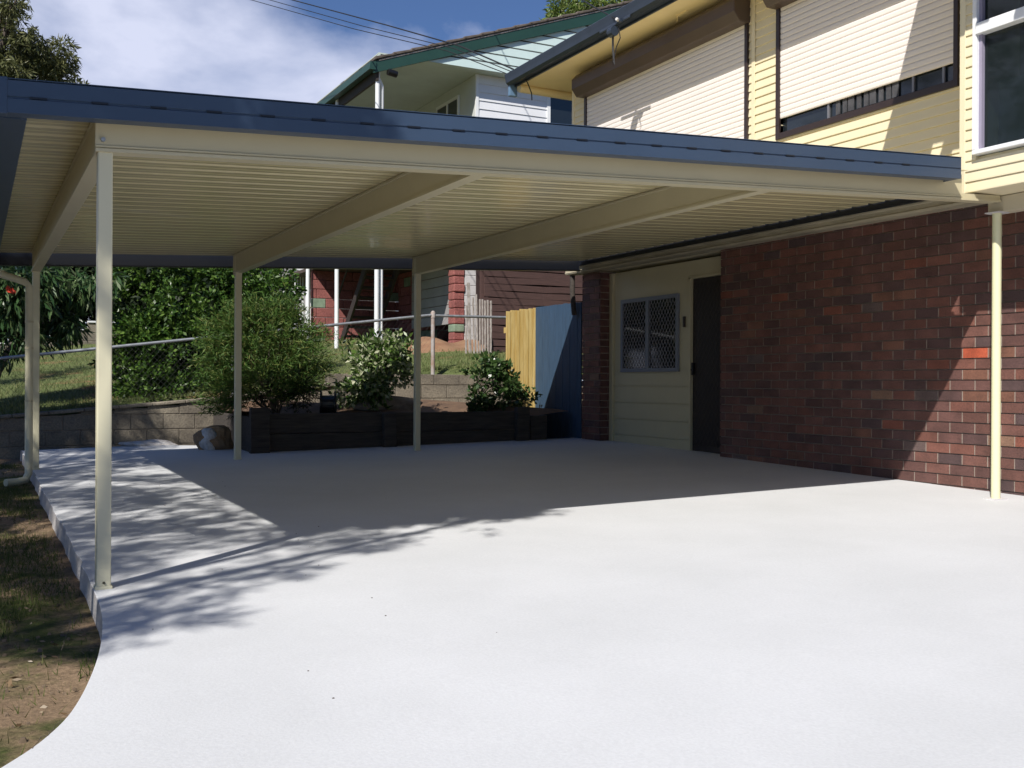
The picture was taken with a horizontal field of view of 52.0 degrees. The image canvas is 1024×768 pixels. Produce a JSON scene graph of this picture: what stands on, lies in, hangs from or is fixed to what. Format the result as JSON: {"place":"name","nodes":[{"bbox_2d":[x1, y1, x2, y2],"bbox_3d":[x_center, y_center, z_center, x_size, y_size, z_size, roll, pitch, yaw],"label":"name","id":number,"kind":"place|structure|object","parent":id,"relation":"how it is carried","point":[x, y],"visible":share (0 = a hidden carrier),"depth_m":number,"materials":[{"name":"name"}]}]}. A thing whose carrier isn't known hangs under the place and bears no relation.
{"place":"outdoors","nodes":[
{"label":"outdoors","id":0,"kind":"place"},
{"bbox_2d":[0,459,100,767],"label":"lawn","id":1,"kind":"structure","parent":0,"point":[51,717],"depth_m":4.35,"materials":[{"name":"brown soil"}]},
{"bbox_2d":[0,514,86,742],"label":"clods","id":2,"kind":"object","parent":1,"relation":"on","point":[23,739],"visible":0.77,"depth_m":4.30,"materials":[{"name":"brown soil"}]},
{"bbox_2d":[2,468,93,725],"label":"leaf litter","id":3,"kind":"object","parent":1,"relation":"on","point":[9,682],"visible":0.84,"depth_m":4.27,"materials":[{"name":"brown plant"}]},
{"bbox_2d":[0,325,582,417],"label":"yard","id":4,"kind":"structure","parent":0,"point":[454,371],"depth_m":16.69,"materials":[{"name":"green plant"}]},
{"bbox_2d":[0,0,82,83],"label":"gum tree","id":5,"kind":"object","parent":4,"relation":"on","point":[23,55],"visible":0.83,"depth_m":27.43,"materials":[{"name":"green plant"}]},
{"bbox_2d":[0,321,118,349],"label":"block wall","id":6,"kind":"structure","parent":4,"relation":"on","point":[92,338],"depth_m":25.16,"materials":[{"name":"concrete"}]},
{"bbox_2d":[4,266,114,334],"bbox_3d":[-12.164,-3.156,27.063,4.689,4.701,4.081,0,0,-27],"label":"tree","id":7,"kind":"object","parent":4,"relation":"on","point":[92,269],"visible":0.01,"depth_m":26.44,"materials":[{"name":"green plant"}]},
{"bbox_2d":[0,266,130,377],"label":"tree","id":8,"kind":"object","parent":4,"relation":"on","point":[62,295],"visible":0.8,"depth_m":13.76,"materials":[{"name":"green plant"}]},
{"bbox_2d":[68,77,91,83],"bbox_3d":[-13.150,-5.057,31.220,1.338,8.306,2.503,0,0,-27],"label":"tree","id":9,"kind":"object","parent":4,"relation":"on","point":[86,82],"visible":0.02,"depth_m":30.59,"materials":[{"name":"green plant"}]},
{"bbox_2d":[73,268,124,321],"bbox_3d":[-9.928,-3.318,28.103,4.992,4.909,3.724,0,0,-27],"label":"tree","id":10,"kind":"object","parent":4,"relation":"on","point":[94,311],"depth_m":26.89,"materials":[{"name":"green plant"}]},
{"bbox_2d":[87,267,306,401],"bbox_3d":[-4.514,-0.762,15.432,3.564,2.693,2.445,0,0,-48],"label":"bush","id":11,"kind":"object","parent":4,"relation":"on","point":[161,304],"visible":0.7,"depth_m":14.46,"materials":[{"name":"green plant"}]},
{"bbox_2d":[0,374,509,458],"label":"block wall","id":12,"kind":"structure","parent":4,"relation":"on","point":[180,423],"depth_m":13.49,"materials":[{"name":"concrete"}]},
{"bbox_2d":[0,311,505,413],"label":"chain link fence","id":13,"kind":"object","parent":12,"relation":"on","point":[432,315],"visible":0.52,"depth_m":13.72,"materials":[{"name":"metal"}]},
{"bbox_2d":[283,269,315,334],"bbox_3d":[-4.970,-2.044,23.856,1.141,2.000,0.090,0,0,-27],"label":"balustrade","id":14,"kind":"object","parent":4,"relation":"on","point":[303,293],"visible":0.07,"depth_m":23.99,"materials":[{"name":"white metal"}]},
{"bbox_2d":[245,268,386,328],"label":"house","id":15,"kind":"structure","parent":4,"relation":"on","point":[304,298],"depth_m":34.73,"materials":[{"name":"red brick"}]},
{"bbox_2d":[402,337,486,353],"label":"soil bank","id":16,"kind":"structure","parent":4,"relation":"on","point":[440,345],"depth_m":18.79,"materials":[{"name":"brown soil"}]},
{"bbox_2d":[277,0,632,348],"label":"house","id":17,"kind":"structure","parent":4,"relation":"on","point":[425,79],"depth_m":20.32,"materials":[{"name":"brick"}]},
{"bbox_2d":[436,95,459,114],"bbox_3d":[-1.291,-5.060,20.964,0.033,1.170,1.100,0,0,-27],"label":"window","id":18,"kind":"structure","parent":17,"relation":"in","point":[452,106],"depth_m":20.78,"materials":[{"name":"white glass"}]},
{"bbox_2d":[550,98,571,123],"bbox_3d":[0.973,-5.144,20.669,0.530,1.060,0.015,0,0,-27],"label":"window","id":19,"kind":"structure","parent":17,"relation":"in","point":[561,109],"depth_m":20.66,"materials":[{"name":"blue glass"}]},
{"bbox_2d":[465,282,491,353],"bbox_3d":[-0.587,-1.126,18.388,0.518,1.286,0.050,0,0,-27],"label":"picket stack","id":20,"kind":"object","parent":4,"relation":"on","point":[468,312],"visible":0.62,"depth_m":18.36,"materials":[{"name":"grey wood"}]},
{"bbox_2d":[476,270,582,351],"bbox_3d":[1.305,-1.589,20.275,4.353,2.554,0.380,0,0,-27],"label":"slat screen","id":21,"kind":"object","parent":4,"relation":"on","point":[503,291],"visible":0.12,"depth_m":19.47,"materials":[{"name":"brown wood"}]},
{"bbox_2d":[538,0,629,19],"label":"tree","id":22,"kind":"object","parent":4,"relation":"on","point":[572,6],"visible":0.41,"depth_m":34.21,"materials":[{"name":"green plant"}]},
{"bbox_2d":[0,0,621,380],"label":"sky","id":23,"kind":"structure","parent":0,"point":[238,48],"materials":[{"name":"blue"}]},
{"bbox_2d":[227,399,565,414],"bbox_3d":[-1.586,0.334,13.921,4.190,0.225,2.090,0,0,-27],"label":"garden bed","id":24,"kind":"object","parent":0,"point":[437,406],"visible":0.29,"depth_m":14.01,"materials":[{"name":"soil"}]},
{"bbox_2d":[184,283,344,419],"bbox_3d":[-3.006,-0.386,12.734,2.009,1.746,1.040,0,0,-27],"label":"feathery shrub","id":25,"kind":"object","parent":24,"relation":"on","point":[287,378],"visible":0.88,"depth_m":12.65,"materials":[{"name":"green plant"}]},
{"bbox_2d":[319,390,336,412],"bbox_3d":[-2.232,0.248,12.740,0.192,0.341,0.341,0,0,-7],"label":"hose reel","id":26,"kind":"object","parent":24,"relation":"on","point":[328,404],"visible":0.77,"depth_m":12.64,"materials":[{"name":"black plastic"}]},
{"bbox_2d":[328,328,413,411],"bbox_3d":[-1.713,-0.097,13.414,1.238,1.267,0.921,0,0,-27],"label":"shrub","id":27,"kind":"object","parent":24,"relation":"on","point":[373,378],"visible":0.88,"depth_m":13.22,"materials":[{"name":"green plant"}]},
{"bbox_2d":[354,396,422,410],"bbox_3d":[-1.606,0.271,13.466,0.972,0.265,0.341,0,0,-27],"label":"garden stone","id":28,"kind":"object","parent":24,"relation":"on","point":[400,402],"visible":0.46,"depth_m":13.37,"materials":[{"name":"grey stone"}]},
{"bbox_2d":[461,350,541,411],"bbox_3d":[-0.204,0.033,14.336,1.187,1.052,0.844,0,0,-27],"label":"shrub","id":29,"kind":"object","parent":24,"relation":"on","point":[492,367],"visible":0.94,"depth_m":14.25,"materials":[{"name":"green plant"}]},
{"bbox_2d":[504,308,535,406],"bbox_3d":[0.123,-0.296,14.817,0.503,1.567,0.075,0,0,-27],"label":"paling fence","id":30,"kind":"object","parent":24,"relation":"on","point":[520,329],"visible":0.56,"depth_m":14.80,"materials":[{"name":"yellow wood"}]},
{"bbox_2d":[2,438,1023,767],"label":"driveway","id":31,"kind":"structure","parent":0,"point":[642,606],"depth_m":4.44,"materials":[{"name":"concrete"}]},
{"bbox_2d":[118,439,177,445],"bbox_3d":[-4.558,0.770,13.168,0.724,0.146,0.365,0,0,-27],"label":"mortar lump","id":32,"kind":"object","parent":31,"relation":"on","point":[154,442],"visible":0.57,"depth_m":13.04,"materials":[{"name":"white concrete"}]},
{"bbox_2d":[193,425,233,449],"bbox_3d":[-3.555,0.664,12.504,0.378,0.346,0.418,0,0,24],"label":"rock","id":33,"kind":"object","parent":31,"relation":"on","point":[215,437],"visible":0.85,"depth_m":12.37,"materials":[{"name":"stone"}]},
{"bbox_2d":[213,407,546,453],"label":"sleeper wall","id":34,"kind":"structure","parent":31,"relation":"on","point":[261,428],"depth_m":12.64,"materials":[{"name":"brown wood"}]},
{"bbox_2d":[0,76,1000,589],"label":"carport","id":35,"kind":"object","parent":31,"relation":"on","point":[102,180],"visible":0.95,"depth_m":7.03,"materials":[{"name":"beige metal"}]},
{"bbox_2d":[535,302,582,438],"bbox_3d":[0.638,-0.099,14.354,0.062,1.978,1.270,0,0,-27],"label":"paling fence","id":36,"kind":"object","parent":31,"relation":"on","point":[558,365],"visible":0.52,"depth_m":14.25,"materials":[{"name":"blue wood"}]},
{"bbox_2d":[504,0,1023,500],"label":"house","id":37,"kind":"structure","parent":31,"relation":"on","point":[886,342],"depth_m":9.76,"materials":[{"name":"brick"}]},
{"bbox_2d":[252,0,506,73],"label":"power line","id":38,"kind":"object","parent":37,"relation":"attached to","point":[387,36],"visible":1,"depth_m":16.13,"materials":[{"name":"metal"}]},
{"bbox_2d":[270,0,509,70],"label":"power line","id":39,"kind":"object","parent":37,"relation":"attached to","point":[400,35],"visible":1,"depth_m":16.06,"materials":[{"name":"metal"}]},
{"bbox_2d":[292,0,513,69],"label":"power line","id":40,"kind":"object","parent":37,"relation":"attached to","point":[412,32],"visible":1,"depth_m":16.07,"materials":[{"name":"metal"}]},
{"bbox_2d":[582,0,614,18],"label":"power line","id":41,"kind":"object","parent":37,"relation":"attached to","point":[597,8],"visible":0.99,"depth_m":12.35,"materials":[{"name":"metal"}]},
{"bbox_2d":[620,293,679,371],"bbox_3d":[1.649,-0.598,12.660,0.033,0.905,1.205,0,0,-27],"label":"window","id":42,"kind":"structure","parent":37,"relation":"in","point":[649,326],"depth_m":12.62,"materials":[{"name":"clear glass"}]},
{"bbox_2d":[691,275,721,453],"bbox_3d":[2.231,-0.175,11.586,0.080,2.030,0.790,0,0,-27],"label":"door","id":43,"kind":"structure","parent":37,"relation":"in","point":[705,367],"depth_m":11.72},
{"bbox_2d":[783,64,952,131],"bbox_3d":[3.103,-2.512,9.322,0.032,0.165,2.040,0,0,-27],"label":"window","id":44,"kind":"structure","parent":37,"relation":"in","point":[943,74],"depth_m":9.20,"materials":[{"name":"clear glass"}]},
{"bbox_2d":[972,0,1023,155],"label":"bay window","id":45,"kind":"structure","parent":37,"relation":"in","point":[1011,90],"depth_m":7.55,"materials":[{"name":"white paint"}]}
]}

